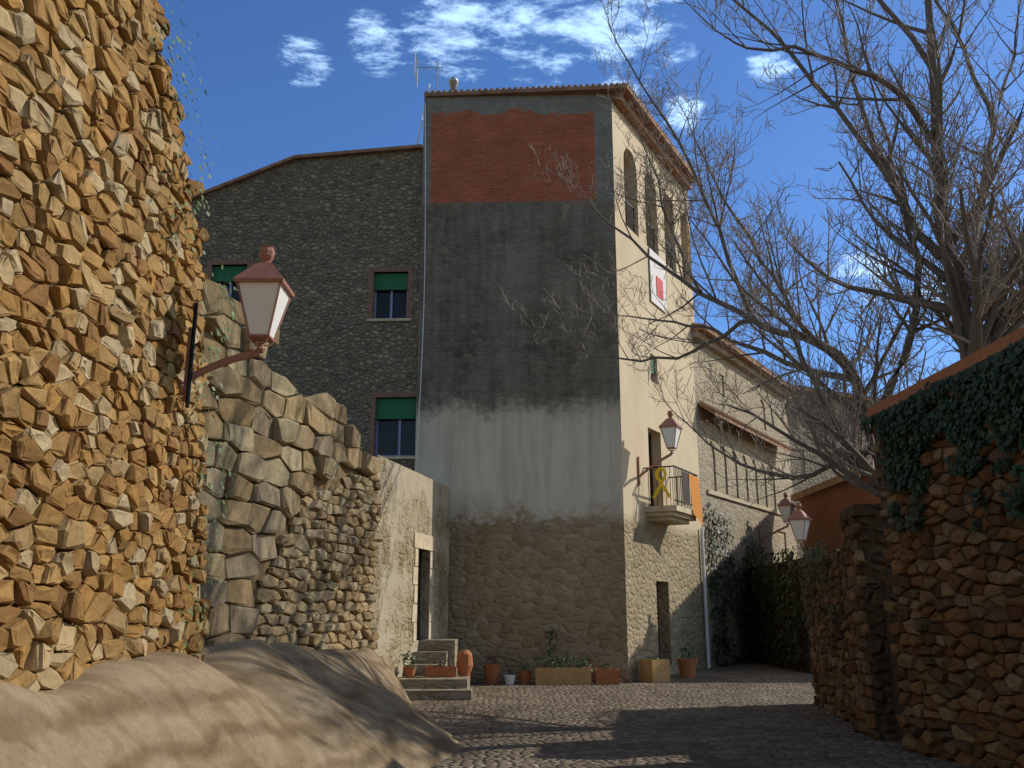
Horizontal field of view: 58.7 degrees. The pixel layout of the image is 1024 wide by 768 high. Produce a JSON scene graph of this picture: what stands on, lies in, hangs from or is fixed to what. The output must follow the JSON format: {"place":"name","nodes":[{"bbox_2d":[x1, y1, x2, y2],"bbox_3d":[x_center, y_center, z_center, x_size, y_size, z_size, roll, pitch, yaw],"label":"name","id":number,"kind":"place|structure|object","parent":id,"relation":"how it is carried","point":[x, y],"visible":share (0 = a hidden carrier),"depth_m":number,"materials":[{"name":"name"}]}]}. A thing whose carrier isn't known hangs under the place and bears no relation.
{"place":"outdoors","nodes":[
{"label":"outdoors","id":0,"kind":"place"},
{"bbox_2d":[189,149,422,470],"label":"building wall","id":1,"kind":"structure","parent":0,"point":[331,230],"depth_m":24.08,"materials":[{"name":"grey stone"}]},
{"bbox_2d":[192,144,422,208],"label":"building roof","id":2,"kind":"structure","parent":1,"relation":"on","point":[309,156],"depth_m":24.62,"materials":[{"name":"tile"}]},
{"bbox_2d":[206,259,416,455],"bbox_3d":[-5.099,-0.734,23.448,5.984,5.310,0.112,-1,-14,2],"label":"window surround","id":3,"kind":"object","parent":1,"relation":"attached to","point":[409,270],"depth_m":23.71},
{"bbox_2d":[212,266,416,419],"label":"roller blinds","id":4,"kind":"object","parent":1,"relation":"attached to","point":[395,408],"visible":0.76,"depth_m":23.87,"materials":[{"name":"green plastic"}]},
{"bbox_2d":[229,282,414,455],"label":"window panes","id":5,"kind":"structure","parent":1,"relation":"in","point":[377,421],"depth_m":23.09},
{"bbox_2d":[218,282,415,454],"bbox_3d":[-5.090,-0.626,23.633,5.704,5.150,0.020,-1,-14,2],"label":"window glass","id":6,"kind":"object","parent":5,"relation":"in","point":[387,437],"visible":0.41,"depth_m":23.12,"materials":[{"name":"glass"}]},
{"bbox_2d":[367,318,414,458],"bbox_3d":[-5.098,-0.035,23.295,5.944,4.019,0.270,-1,-14,2],"label":"window sill","id":7,"kind":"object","parent":1,"relation":"attached to","point":[390,320],"visible":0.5,"depth_m":23.47,"materials":[{"name":"grey stone"}]},
{"bbox_2d":[373,455,449,676],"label":"plastered wall","id":8,"kind":"structure","parent":0,"point":[412,501],"depth_m":18.66,"materials":[{"name":"beige paint"}]},
{"bbox_2d":[416,550,421,639],"bbox_3d":[-2.104,4.534,19.632,0.030,1.900,0.850,-3,-14,12],"label":"door","id":9,"kind":"structure","parent":8,"relation":"in","point":[418,596],"depth_m":19.90,"materials":[{"name":"brown wood"}]},
{"bbox_2d":[411,532,434,640],"bbox_3d":[-2.004,4.374,19.649,0.225,2.220,1.450,-3,-14,12],"label":"door frame","id":10,"kind":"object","parent":8,"relation":"attached to","point":[424,542],"visible":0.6,"depth_m":19.69,"materials":[{"name":"beige stone"}]},
{"bbox_2d":[415,94,628,681],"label":"tower wall","id":11,"kind":"structure","parent":0,"point":[519,441],"depth_m":22.91,"materials":[{"name":"grey concrete"}]},
{"bbox_2d":[416,83,429,459],"bbox_3d":[-2.514,-3.361,24.242,0.511,11.053,1.021,0,-14,0],"label":"tower cable","id":12,"kind":"object","parent":11,"relation":"attached to","point":[424,256],"visible":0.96,"depth_m":23.84,"materials":[{"name":"grey metal"}]},
{"bbox_2d":[157,0,1023,397],"label":"sky","id":13,"kind":"structure","parent":0,"point":[281,79],"materials":[{"name":"blue"}]},
{"bbox_2d":[410,662,976,767],"bbox_3d":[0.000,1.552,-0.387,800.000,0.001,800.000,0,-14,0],"label":"cobblestone pavement","id":14,"kind":"structure","parent":0,"point":[752,715],"depth_m":12.99,"materials":[{"name":"grey stone"}]},
{"bbox_2d":[0,640,462,767],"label":"bedrock outcrop","id":15,"kind":"object","parent":14,"relation":"on","point":[249,704],"visible":0.77,"depth_m":7.10,"materials":[{"name":"beige stone"}]},
{"bbox_2d":[0,0,209,691],"bbox_3d":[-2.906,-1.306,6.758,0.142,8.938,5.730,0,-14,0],"label":"stone wall","id":16,"kind":"structure","parent":15,"relation":"on","point":[45,74],"depth_m":6.39,"materials":[{"name":"beige stone"}]},
{"bbox_2d":[185,302,197,407],"bbox_3d":[-2.800,-0.257,7.959,0.031,0.950,0.036,0,-14,0],"label":"mounting bar","id":17,"kind":"object","parent":16,"relation":"attached to","point":[191,358],"visible":1,"depth_m":7.94,"materials":[{"name":"black metal"}]},
{"bbox_2d":[182,245,294,402],"bbox_3d":[-2.425,-0.545,8.072,0.861,1.445,0.439,0,-14,0],"label":"copper lantern","id":18,"kind":"object","parent":16,"relation":"attached to","point":[265,270],"visible":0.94,"depth_m":7.98,"materials":[{"name":"brown metal"}]},
{"bbox_2d":[239,282,289,338],"bbox_3d":[-2.214,-0.628,8.092,0.363,0.447,0.363,0,-14,0],"label":"glass","id":19,"kind":"object","parent":18,"relation":"attached to","point":[258,299],"visible":1,"depth_m":7.97,"materials":[{"name":"white glass"}]},
{"bbox_2d":[197,410,373,648],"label":"stepped wall","id":20,"kind":"structure","parent":14,"relation":"on","point":[326,484],"depth_m":13.83,"materials":[{"name":"grey stone"}]},
{"bbox_2d":[195,278,380,645],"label":"stepped wall blocks","id":21,"kind":"structure","parent":20,"relation":"attached to","point":[231,617],"depth_m":12.46,"materials":[{"name":"beige stone"}]},
{"bbox_2d":[245,474,382,650],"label":"stone wall","id":22,"kind":"structure","parent":20,"relation":"attached to","point":[298,606],"depth_m":14.75,"materials":[{"name":"beige stone"}]},
{"bbox_2d":[397,639,471,699],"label":"steps","id":23,"kind":"structure","parent":14,"relation":"on","point":[419,686],"depth_m":17.50,"materials":[{"name":"grey stone"}]},
{"bbox_2d":[504,675,515,684],"bbox_3d":[-0.050,6.645,20.450,0.273,0.200,0.266,0,-14,0],"label":"flower pot","id":24,"kind":"object","parent":14,"relation":"on","point":[509,679],"visible":1,"depth_m":20.36,"materials":[{"name":"white ceramic"}]},
{"bbox_2d":[403,650,697,684],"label":"flower pots","id":25,"kind":"object","parent":14,"relation":"on","point":[602,676],"visible":0.98,"depth_m":20.44,"materials":[{"name":"orange ceramic"}]},
{"bbox_2d":[150,0,1023,674],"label":"plants","id":26,"kind":"object","parent":14,"relation":"on","point":[988,390],"visible":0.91,"depth_m":10.55,"materials":[{"name":"green plant"}]},
{"bbox_2d":[535,658,669,684],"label":"planter boxes","id":27,"kind":"object","parent":14,"relation":"on","point":[655,670],"visible":0.96,"depth_m":20.42,"materials":[{"name":"beige wood"}]},
{"bbox_2d":[612,102,706,681],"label":"tower side wall","id":28,"kind":"structure","parent":14,"relation":"on","point":[667,558],"depth_m":24.74,"materials":[{"name":"beige paint"}]},
{"bbox_2d":[424,85,693,190],"bbox_3d":[1.986,-7.099,27.703,5.997,0.320,8.673,-5,-15,21],"label":"roof eave","id":29,"kind":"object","parent":28,"relation":"on","point":[618,103],"depth_m":24.89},
{"bbox_2d":[425,82,690,169],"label":"roof tiles","id":30,"kind":"object","parent":29,"relation":"on","point":[527,87],"visible":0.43,"depth_m":24.78,"materials":[{"name":"brown tile"}]},
{"bbox_2d":[648,435,650,502],"bbox_3d":[3.603,1.256,24.773,0.120,4.250,1.000,-8,-16,28],"label":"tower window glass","id":31,"kind":"object","parent":28,"relation":"in","point":[649,470],"visible":0.11,"depth_m":24.86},
{"bbox_2d":[650,355,654,374],"bbox_3d":[3.828,-0.550,25.303,0.080,0.510,0.570,-8,-16,28],"label":"window shutter","id":32,"kind":"object","parent":28,"relation":"attached to","point":[651,363],"visible":0.29,"depth_m":25.36,"materials":[{"name":"green wood"}]},
{"bbox_2d":[648,433,659,658],"bbox_3d":[3.609,4.259,24.109,0.090,6.100,1.150,-8,-16,28],"label":"door jamb","id":33,"kind":"object","parent":28,"relation":"in","point":[650,445],"visible":0.18,"depth_m":24.73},
{"bbox_2d":[625,199,688,278],"bbox_3d":[4.361,-4.095,27.184,0.035,0.900,5.860,-8,-16,28],"label":"tower side iron","id":34,"kind":"object","parent":28,"relation":"in","point":[631,206],"visible":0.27,"depth_m":26.41,"materials":[{"name":"black metal"}]},
{"bbox_2d":[649,248,666,312],"bbox_3d":[4.220,-2.975,26.303,0.020,1.600,1.300,-8,-16,28],"label":"banner","id":35,"kind":"object","parent":28,"relation":"attached to","point":[655,272],"visible":0.71,"depth_m":26.17,"materials":[{"name":"white fabric"}]},
{"bbox_2d":[656,276,663,300],"bbox_3d":[4.272,-2.767,26.310,0.013,0.600,0.550,-8,-16,28],"label":"banner emblem","id":36,"kind":"object","parent":35,"relation":"on","point":[659,284],"visible":1,"depth_m":26.28,"materials":[{"name":"red fabric"}]},
{"bbox_2d":[637,411,682,485],"bbox_3d":[3.721,1.615,23.033,1.150,1.843,0.485,-8,-16,28],"label":"copper lantern","id":37,"kind":"object","parent":28,"relation":"attached to","point":[670,421],"visible":0.98,"depth_m":22.92,"materials":[{"name":"brown metal"}]},
{"bbox_2d":[661,426,680,446],"bbox_3d":[4.013,1.364,22.931,0.401,0.494,0.401,-8,-16,28],"label":"glass","id":38,"kind":"object","parent":37,"relation":"attached to","point":[668,433],"visible":1,"depth_m":22.82,"materials":[{"name":"white glass"}]},
{"bbox_2d":[645,505,696,525],"bbox_3d":[4.246,3.470,23.919,0.850,0.340,2.000,-8,-16,28],"label":"balcony slab","id":39,"kind":"object","parent":28,"relation":"attached to","point":[668,515],"visible":1,"depth_m":23.32,"materials":[{"name":"beige stone"}]},
{"bbox_2d":[644,465,697,508],"bbox_3d":[4.237,2.816,24.086,0.830,1.010,1.960,-8,-16,28],"label":"balcony railing","id":40,"kind":"object","parent":28,"relation":"attached to","point":[677,498],"visible":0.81,"depth_m":23.40,"materials":[{"name":"black metal"}]},
{"bbox_2d":[652,467,670,498],"bbox_3d":[3.810,2.522,23.238,0.513,0.813,0.001,-8,-16,28],"label":"yellow ribbon","id":41,"kind":"object","parent":40,"relation":"attached to","point":[661,482],"visible":1,"depth_m":23.24,"materials":[{"name":"yellow fabric"}]},
{"bbox_2d":[682,471,689,504],"bbox_3d":[4.525,2.730,23.682,0.011,0.880,0.550,-8,-16,28],"label":"balcony banner","id":42,"kind":"object","parent":40,"relation":"attached to","point":[685,486],"visible":1,"depth_m":23.68,"materials":[{"name":"grey fabric"}]},
{"bbox_2d":[689,474,702,524],"bbox_3d":[4.917,3.093,24.311,0.031,1.280,0.950,-8,-16,28],"label":"flag","id":43,"kind":"object","parent":40,"relation":"attached to","point":[695,496],"visible":1,"depth_m":24.34,"materials":[{"name":"orange fabric"}]},
{"bbox_2d":[700,528,709,667],"bbox_3d":[5.651,6.227,26.627,0.100,4.000,0.100,-8,-16,28],"label":"drainpipe","id":44,"kind":"object","parent":28,"relation":"attached to","point":[705,597],"visible":1,"depth_m":26.58,"materials":[{"name":"grey metal"}]},
{"bbox_2d":[680,218,688,281],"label":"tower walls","id":45,"kind":"structure","parent":14,"relation":"on","point":[683,240],"depth_m":29.65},
{"bbox_2d":[415,48,443,91],"bbox_3d":[-2.350,-8.608,26.033,0.812,1.800,0.757,0,-14,0],"label":"tv antenna","id":46,"kind":"object","parent":45,"relation":"on","point":[437,67],"visible":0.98,"depth_m":26.13,"materials":[{"name":"silver metal"}]},
{"bbox_2d":[448,76,458,91],"bbox_3d":[-1.700,-8.287,26.286,0.320,1.300,0.320,0,-14,0],"label":"urn","id":47,"kind":"object","parent":45,"relation":"on","point":[453,81],"visible":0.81,"depth_m":26.29,"materials":[{"name":"beige ceramic"}]},
{"bbox_2d":[708,375,785,561],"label":"windows","id":48,"kind":"structure","parent":14,"relation":"on","point":[781,536],"depth_m":31.42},
{"bbox_2d":[692,330,790,398],"bbox_3d":[8.534,-0.531,33.005,0.200,0.200,10.333,-9,-16,31],"label":"roof eave","id":49,"kind":"object","parent":48,"relation":"on","point":[696,334],"visible":0.64,"depth_m":31.72,"materials":[{"name":"terracotta tile"}]},
{"bbox_2d":[759,493,794,548],"bbox_3d":[9.238,4.765,31.780,1.260,1.890,0.510,-9,-16,31],"label":"copper lantern","id":50,"kind":"object","parent":48,"relation":"attached to","point":[785,501],"visible":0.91,"depth_m":31.64,"materials":[{"name":"brown metal"}]},
{"bbox_2d":[779,506,793,520],"bbox_3d":[9.555,4.517,31.635,0.422,0.520,0.422,-9,-16,31],"label":"glass","id":51,"kind":"object","parent":50,"relation":"attached to","point":[785,512],"visible":0.86,"depth_m":31.53,"materials":[{"name":"white glass"}]},
{"bbox_2d":[748,558,812,672],"bbox_3d":[8.150,8.107,27.970,0.500,5.000,7.800,0,-14,0],"label":"hedge","id":52,"kind":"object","parent":14,"relation":"on","point":[805,664],"depth_m":26.48,"materials":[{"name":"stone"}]},
{"bbox_2d":[787,503,811,558],"bbox_3d":[7.873,4.010,24.712,0.510,1.545,0.755,-10,-17,36],"label":"copper lantern","id":53,"kind":"object","parent":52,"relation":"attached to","point":[798,514],"visible":0.89,"depth_m":24.59,"materials":[{"name":"brown metal"}]},
{"bbox_2d":[789,520,809,539],"bbox_3d":[7.800,3.955,24.625,0.422,0.520,0.422,-10,-17,36],"label":"glass","id":54,"kind":"object","parent":53,"relation":"attached to","point":[797,526],"visible":1,"depth_m":24.52,"materials":[{"name":"white glass"}]},
{"bbox_2d":[788,410,858,547],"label":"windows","id":55,"kind":"structure","parent":14,"relation":"on","point":[800,469],"depth_m":46.33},
{"bbox_2d":[803,549,858,725],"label":"low stone wall","id":56,"kind":"structure","parent":14,"relation":"on","point":[831,671],"depth_m":14.44,"materials":[{"name":"brown stone"}]},
{"bbox_2d":[800,476,880,554],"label":"red building walls","id":57,"kind":"structure","parent":14,"relation":"on","point":[822,510],"depth_m":30.72,"materials":[{"name":"red paint"}]},
{"bbox_2d":[791,461,874,500],"bbox_3d":[13.638,3.060,29.627,6.325,0.396,9.625,0,-14,0],"label":"roof edge","id":58,"kind":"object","parent":57,"relation":"on","point":[830,483],"depth_m":31.15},
{"bbox_2d":[839,504,899,740],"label":"stone pillar","id":59,"kind":"structure","parent":14,"relation":"on","point":[870,538],"depth_m":12.00,"materials":[{"name":"brown stone"}]},
{"bbox_2d":[838,516,877,738],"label":"gate pier stones","id":60,"kind":"object","parent":59,"relation":"attached to","point":[852,560],"visible":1,"depth_m":12.28,"materials":[{"name":"brown stone"}]},
{"bbox_2d":[869,336,1023,767],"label":"wall stones","id":61,"kind":"object","parent":14,"relation":"on","point":[961,640],"depth_m":9.91,"materials":[{"name":"brown stone"}]},
{"bbox_2d":[874,375,1023,767],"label":"wall","id":62,"kind":"structure","parent":14,"relation":"on","point":[890,570],"depth_m":10.40,"materials":[{"name":"stone"}]},
{"bbox_2d":[867,326,1023,417],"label":"wall coping","id":63,"kind":"object","parent":62,"relation":"on","point":[968,361],"depth_m":10.19,"materials":[{"name":"ceramic"}]},
{"bbox_2d":[692,338,797,667],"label":"building wall","id":64,"kind":"structure","parent":0,"point":[750,520],"depth_m":30.28,"materials":[{"name":"beige paint"}]},
{"bbox_2d":[691,323,796,453],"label":"roof eaves","id":65,"kind":"object","parent":64,"relation":"on","point":[744,359],"visible":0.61,"depth_m":31.14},
{"bbox_2d":[707,489,780,514],"bbox_3d":[8.742,5.610,31.283,0.850,3.050,9.000,-9,-16,31],"label":"wall ledge","id":66,"kind":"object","parent":64,"relation":"attached to","point":[728,497],"visible":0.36,"depth_m":30.62,"materials":[{"name":"beige stone"}]},
{"bbox_2d":[496,0,1023,508],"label":"bare tree","id":67,"kind":"object","parent":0,"point":[996,260],"depth_m":15.91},
{"bbox_2d":[786,393,871,558],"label":"building wall","id":68,"kind":"structure","parent":0,"point":[809,467],"depth_m":46.66,"materials":[{"name":"beige paint"}]},
{"bbox_2d":[791,384,879,402],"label":"building roof tile","id":69,"kind":"object","parent":68,"relation":"on","point":[827,393],"visible":0.06,"depth_m":47.76,"materials":[{"name":"brown tile"}]},
{"bbox_2d":[882,583,903,740],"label":"stone pillar","id":70,"kind":"structure","parent":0,"point":[892,666],"depth_m":11.65,"materials":[{"name":"brown stone"}]}
]}

